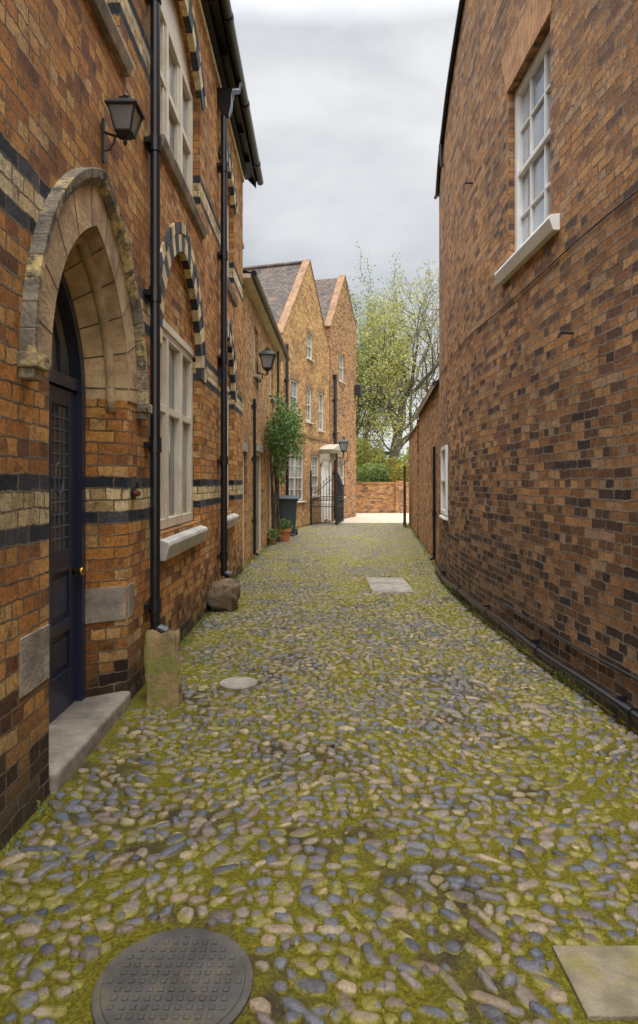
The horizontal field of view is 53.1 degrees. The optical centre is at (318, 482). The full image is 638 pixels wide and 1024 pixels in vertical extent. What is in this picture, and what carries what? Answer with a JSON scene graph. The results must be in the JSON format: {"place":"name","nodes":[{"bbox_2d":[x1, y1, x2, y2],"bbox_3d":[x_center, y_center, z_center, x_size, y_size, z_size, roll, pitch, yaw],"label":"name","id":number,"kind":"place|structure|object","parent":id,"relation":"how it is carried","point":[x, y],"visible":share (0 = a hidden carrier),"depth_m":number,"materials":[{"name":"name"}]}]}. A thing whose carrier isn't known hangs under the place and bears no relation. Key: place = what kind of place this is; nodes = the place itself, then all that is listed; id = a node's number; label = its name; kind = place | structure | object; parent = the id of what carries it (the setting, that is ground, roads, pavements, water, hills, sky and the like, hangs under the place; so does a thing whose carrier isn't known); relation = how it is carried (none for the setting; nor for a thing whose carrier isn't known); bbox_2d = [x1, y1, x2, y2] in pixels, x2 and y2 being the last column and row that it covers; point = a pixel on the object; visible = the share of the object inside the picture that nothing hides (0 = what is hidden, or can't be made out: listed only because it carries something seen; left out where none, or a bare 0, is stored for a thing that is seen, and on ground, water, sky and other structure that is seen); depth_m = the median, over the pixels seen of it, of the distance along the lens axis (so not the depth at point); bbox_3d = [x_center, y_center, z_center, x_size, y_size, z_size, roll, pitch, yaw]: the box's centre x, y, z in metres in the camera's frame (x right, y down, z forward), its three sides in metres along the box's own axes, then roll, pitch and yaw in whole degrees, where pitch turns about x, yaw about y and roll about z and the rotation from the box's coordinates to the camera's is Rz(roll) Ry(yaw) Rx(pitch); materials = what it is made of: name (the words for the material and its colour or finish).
{"place":"outdoors","nodes":[
{"label":"outdoors","id":0,"kind":"place"},
{"bbox_2d":[0,523,637,1023],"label":"lane","id":1,"kind":"structure","parent":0,"point":[464,965],"depth_m":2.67,"materials":[{"name":"stone"}]},
{"bbox_2d":[91,928,252,1023],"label":"manhole cover","id":2,"kind":"object","parent":1,"relation":"on","point":[189,976],"visible":1,"depth_m":2.02,"materials":[{"name":"metal"}]},
{"bbox_2d":[206,578,240,611],"bbox_3d":[-1.214,1.469,8.141,0.402,0.474,0.728,0,0,0],"label":"boulder","id":3,"kind":"object","parent":1,"relation":"on","point":[223,594],"visible":0.87,"depth_m":7.87,"materials":[{"name":"brown stone"}]},
{"bbox_2d":[220,677,257,689],"bbox_3d":[-0.640,1.602,5.080,0.300,0.036,0.300,0,0,0],"label":"manhole cover","id":4,"kind":"object","parent":1,"relation":"on","point":[235,683],"visible":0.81,"depth_m":5.04,"materials":[{"name":"metal"}]},
{"bbox_2d":[267,527,284,544],"bbox_3d":[-1.153,1.359,16.314,0.592,0.482,0.515,0,0,0],"label":"potted plant","id":5,"kind":"object","parent":1,"relation":"on","point":[272,540],"visible":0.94,"depth_m":16.23,"materials":[{"name":"green plant"}]},
{"bbox_2d":[270,517,295,541],"bbox_3d":[-0.983,1.254,17.176,0.776,0.691,0.723,0,0,-19],"label":"potted plant","id":6,"kind":"object","parent":1,"relation":"on","point":[286,530],"visible":0.88,"depth_m":17.06,"materials":[{"name":"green plant"}]},
{"bbox_2d":[264,390,305,542],"bbox_3d":[-0.831,-0.387,16.620,1.029,3.985,3.851,0,0,0],"label":"climbing shrub","id":7,"kind":"object","parent":1,"relation":"on","point":[283,430],"visible":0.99,"depth_m":16.01,"materials":[{"name":"green plant"}]},
{"bbox_2d":[279,495,298,534],"bbox_3d":[-0.930,0.992,19.113,0.660,1.216,0.786,0,0,0],"label":"wheelie bin","id":8,"kind":"object","parent":1,"relation":"on","point":[288,507],"visible":0.7,"depth_m":18.79,"materials":[{"name":"plastic"}]},
{"bbox_2d":[1,532,590,853],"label":"weeds","id":9,"kind":"object","parent":1,"relation":"on","point":[557,677],"visible":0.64,"depth_m":6.10,"materials":[{"name":"green plant"}]},
{"bbox_2d":[310,450,405,526],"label":"iron gate","id":10,"kind":"structure","parent":1,"relation":"on","point":[339,501],"depth_m":23.85,"materials":[{"name":"black metal"}]},
{"bbox_2d":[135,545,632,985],"bbox_3d":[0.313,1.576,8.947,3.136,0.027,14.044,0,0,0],"label":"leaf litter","id":11,"kind":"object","parent":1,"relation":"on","point":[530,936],"visible":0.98,"depth_m":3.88,"materials":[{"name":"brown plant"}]},
{"bbox_2d":[366,577,415,592],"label":"paving slab","id":12,"kind":"structure","parent":1,"relation":"on","point":[388,584],"depth_m":9.82,"materials":[{"name":"stone"}]},
{"bbox_2d":[552,945,637,1020],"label":"paving slab","id":13,"kind":"structure","parent":1,"relation":"on","point":[602,980],"depth_m":2.05,"materials":[{"name":"grey stone"}]},
{"bbox_2d":[230,0,458,461],"label":"sky","id":14,"kind":"structure","parent":0,"point":[346,98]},
{"bbox_2d":[331,513,408,522],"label":"gravel yard","id":15,"kind":"structure","parent":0,"point":[378,518],"depth_m":28.34,"materials":[{"name":"beige gravel"}]},
{"label":"ground","id":16,"kind":"structure","parent":0,"visible":0},
{"bbox_2d":[0,0,263,851],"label":"brick house","id":17,"kind":"structure","parent":16,"relation":"on","point":[121,400],"depth_m":4.46,"materials":[{"name":"brick"}]},
{"bbox_2d":[49,272,85,723],"bbox_3d":[-1.663,0.049,3.930,0.155,2.891,1.000,0,0,0],"label":"door","id":18,"kind":"structure","parent":17,"relation":"in","point":[67,388],"depth_m":4.23,"materials":[{"name":"blue paint"}]},
{"bbox_2d":[87,0,133,76],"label":"window","id":19,"kind":"structure","parent":17,"relation":"in","point":[100,9],"depth_m":4.13,"materials":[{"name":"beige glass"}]},
{"bbox_2d":[102,92,144,163],"bbox_3d":[-1.252,-2.256,4.050,0.246,0.448,0.202,0,0,0],"label":"wall lantern","id":20,"kind":"object","parent":17,"relation":"attached to","point":[127,115],"depth_m":4.00,"materials":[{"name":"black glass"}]},
{"bbox_2d":[160,329,207,560],"bbox_3d":[-1.423,-0.390,6.485,0.254,2.140,1.926,0,0,0],"label":"window","id":21,"kind":"structure","parent":17,"relation":"in","point":[176,365],"depth_m":6.67,"materials":[{"name":"white glass"}]},
{"bbox_2d":[160,3,207,238],"bbox_3d":[-1.431,-3.675,6.485,0.239,1.610,2.066,0,0,0],"label":"window","id":22,"kind":"structure","parent":17,"relation":"in","point":[176,98],"depth_m":6.63,"materials":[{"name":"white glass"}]},
{"bbox_2d":[220,205,238,306],"bbox_3d":[-1.431,-3.660,9.675,0.239,1.580,1.546,0,0,0],"label":"window","id":23,"kind":"structure","parent":17,"relation":"in","point":[233,297],"depth_m":10.24,"materials":[{"name":"beige glass"}]},
{"bbox_2d":[227,392,238,528],"bbox_3d":[-1.423,-0.390,9.675,0.254,2.140,1.406,0,0,0],"label":"window","id":24,"kind":"structure","parent":17,"relation":"in","point":[232,519],"depth_m":10.27,"materials":[{"name":"beige glass"}]},
{"bbox_2d":[143,629,182,706],"bbox_3d":[-1.156,1.385,4.710,0.323,0.563,0.353,0,0,0],"label":"guard stone","id":25,"kind":"object","parent":16,"relation":"on","point":[162,667],"visible":0.85,"depth_m":4.67,"materials":[{"name":"beige stone"}]},
{"bbox_2d":[243,243,289,565],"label":"outbuilding","id":26,"kind":"structure","parent":16,"relation":"on","point":[261,331],"depth_m":14.13,"materials":[{"name":"brick"},{"name":"clay tile"},{"name":"black gloss paint"}]},
{"bbox_2d":[243,452,243,562],"bbox_3d":[-1.540,0.490,12.253,0.080,2.180,0.800,0,0,2],"label":"door","id":27,"kind":"structure","parent":26,"relation":"in","point":[243,452],"depth_m":12.59,"materials":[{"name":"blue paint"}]},
{"bbox_2d":[254,331,261,381],"bbox_3d":[-1.417,-2.835,14.050,0.238,1.130,0.800,0,0,2],"label":"window","id":28,"kind":"structure","parent":26,"relation":"in","point":[256,376],"depth_m":14.35,"materials":[{"name":"beige glass"}]},
{"bbox_2d":[256,452,260,549],"bbox_3d":[-1.470,0.440,14.602,0.080,2.280,1.600,0,0,2],"label":"door","id":29,"kind":"structure","parent":26,"relation":"in","point":[258,464],"depth_m":15.29,"materials":[{"name":"grey wood"}]},
{"bbox_2d":[257,345,275,388],"bbox_3d":[-1.153,-2.534,14.000,0.417,0.948,0.371,0,0,0],"label":"wall lantern","id":30,"kind":"object","parent":26,"relation":"attached to","point":[267,355],"depth_m":13.89,"materials":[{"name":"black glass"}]},
{"bbox_2d":[269,462,270,536],"bbox_3d":[-1.391,0.515,17.250,0.080,2.130,0.900,0,0,2],"label":"door","id":31,"kind":"structure","parent":26,"relation":"in","point":[269,462],"depth_m":17.63,"materials":[{"name":"beige paint"}]},
{"bbox_2d":[270,371,275,402],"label":"window","id":32,"kind":"structure","parent":26,"relation":"in","point":[274,400],"depth_m":17.75,"materials":[{"name":"beige glass"}]},
{"bbox_2d":[243,259,341,527],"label":"gabled house","id":33,"kind":"structure","parent":16,"relation":"on","point":[290,291],"depth_m":23.46,"materials":[{"name":"brick"}]},
{"bbox_2d":[291,379,300,415],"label":"window","id":34,"kind":"structure","parent":33,"relation":"in","point":[293,383],"depth_m":22.29,"materials":[{"name":"white glass"}]},
{"bbox_2d":[289,454,305,502],"bbox_3d":[-0.821,-0.125,22.251,0.198,1.690,1.760,0,0,18],"label":"window","id":35,"kind":"structure","parent":33,"relation":"in","point":[295,467],"depth_m":22.57,"materials":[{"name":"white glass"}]},
{"bbox_2d":[306,387,313,424],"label":"window","id":36,"kind":"structure","parent":33,"relation":"in","point":[308,391],"depth_m":23.83,"materials":[{"name":"white glass"}]},
{"bbox_2d":[306,334,314,362],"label":"window","id":37,"kind":"structure","parent":33,"relation":"in","point":[309,338],"depth_m":23.88,"materials":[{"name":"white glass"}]},
{"bbox_2d":[311,455,319,497],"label":"window","id":38,"kind":"structure","parent":33,"relation":"in","point":[314,459],"depth_m":24.45,"materials":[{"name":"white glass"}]},
{"bbox_2d":[318,392,325,432],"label":"window","id":39,"kind":"structure","parent":33,"relation":"in","point":[320,396],"depth_m":25.23,"materials":[{"name":"white glass"}]},
{"bbox_2d":[321,454,330,521],"bbox_3d":[0.282,0.200,25.531,0.120,2.700,1.140,0,0,18],"label":"door","id":40,"kind":"structure","parent":33,"relation":"in","point":[325,471],"depth_m":25.56,"materials":[{"name":"beige paint"}]},
{"bbox_2d":[315,274,361,521],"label":"gabled house","id":41,"kind":"structure","parent":16,"relation":"on","point":[345,390],"depth_m":28.08,"materials":[{"name":"brick"}]},
{"bbox_2d":[339,354,345,384],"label":"window","id":42,"kind":"structure","parent":41,"relation":"in","point":[341,356],"depth_m":28.08,"materials":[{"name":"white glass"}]},
{"bbox_2d":[339,459,346,497],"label":"window","id":43,"kind":"structure","parent":41,"relation":"in","point":[341,468],"depth_m":28.08,"materials":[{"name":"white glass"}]},
{"bbox_2d":[338,436,348,463],"bbox_3d":[0.882,-1.153,23.900,0.450,1.205,0.375,0,0,0],"label":"wall lantern","id":44,"kind":"object","parent":41,"relation":"attached to","point":[343,442],"depth_m":23.78,"materials":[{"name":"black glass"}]},
{"bbox_2d":[356,434,388,477],"bbox_3d":[2.922,-0.712,39.038,2.791,4.643,2.252,0,0,0],"label":"bush","id":45,"kind":"object","parent":16,"relation":"on","point":[361,458],"visible":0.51,"depth_m":38.77,"materials":[{"name":"green plant"}]},
{"bbox_2d":[356,462,390,481],"bbox_3d":[2.606,0.216,36.485,2.966,2.799,2.643,0,0,0],"label":"bush","id":46,"kind":"object","parent":16,"relation":"on","point":[373,472],"visible":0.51,"depth_m":35.95,"materials":[{"name":"green plant"}]},
{"bbox_2d":[356,481,408,512],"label":"boundary wall","id":47,"kind":"structure","parent":16,"relation":"on","point":[379,497],"depth_m":33.50,"materials":[{"name":"brick"}]},
{"bbox_2d":[357,447,408,479],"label":"distant wood","id":48,"kind":"object","parent":16,"relation":"on","point":[403,454],"depth_m":74.56,"materials":[{"name":"green plant"}]},
{"bbox_2d":[347,242,426,438],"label":"tree","id":49,"kind":"object","parent":16,"relation":"on","point":[365,366],"visible":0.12,"depth_m":45.12,"materials":[{"name":"green plant"}]},
{"bbox_2d":[351,255,438,472],"bbox_3d":[6.292,-6.897,41.324,17.850,17.246,18.750,0,0,0],"label":"tree","id":50,"kind":"object","parent":16,"relation":"on","point":[391,381],"visible":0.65,"depth_m":39.81,"materials":[{"name":"green plant"}]},
{"bbox_2d":[382,455,408,481],"bbox_3d":[4.815,-0.043,36.804,2.966,3.312,2.284,0,0,35],"label":"bush","id":51,"kind":"object","parent":16,"relation":"on","point":[395,476],"visible":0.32,"depth_m":36.58,"materials":[{"name":"green plant"}]},
{"bbox_2d":[408,379,438,565],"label":"garden wall","id":52,"kind":"structure","parent":16,"relation":"on","point":[423,437],"depth_m":15.15,"materials":[{"name":"brick"}]},
{"bbox_2d":[434,0,637,730],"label":"brick house","id":53,"kind":"structure","parent":16,"relation":"on","point":[536,191],"depth_m":5.65,"materials":[{"name":"brick"}]},
{"bbox_2d":[439,445,447,519],"bbox_3d":[2.048,0.000,10.375,0.108,1.180,0.908,0,0,6],"label":"window","id":54,"kind":"structure","parent":53,"relation":"in","point":[444,450],"depth_m":10.41,"materials":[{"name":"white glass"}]},
{"bbox_2d":[494,31,559,284],"bbox_3d":[2.006,-3.065,6.051,0.239,1.930,1.495,0,0,-2],"label":"window","id":55,"kind":"structure","parent":53,"relation":"in","point":[535,225],"depth_m":6.17,"materials":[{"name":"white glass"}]}
]}

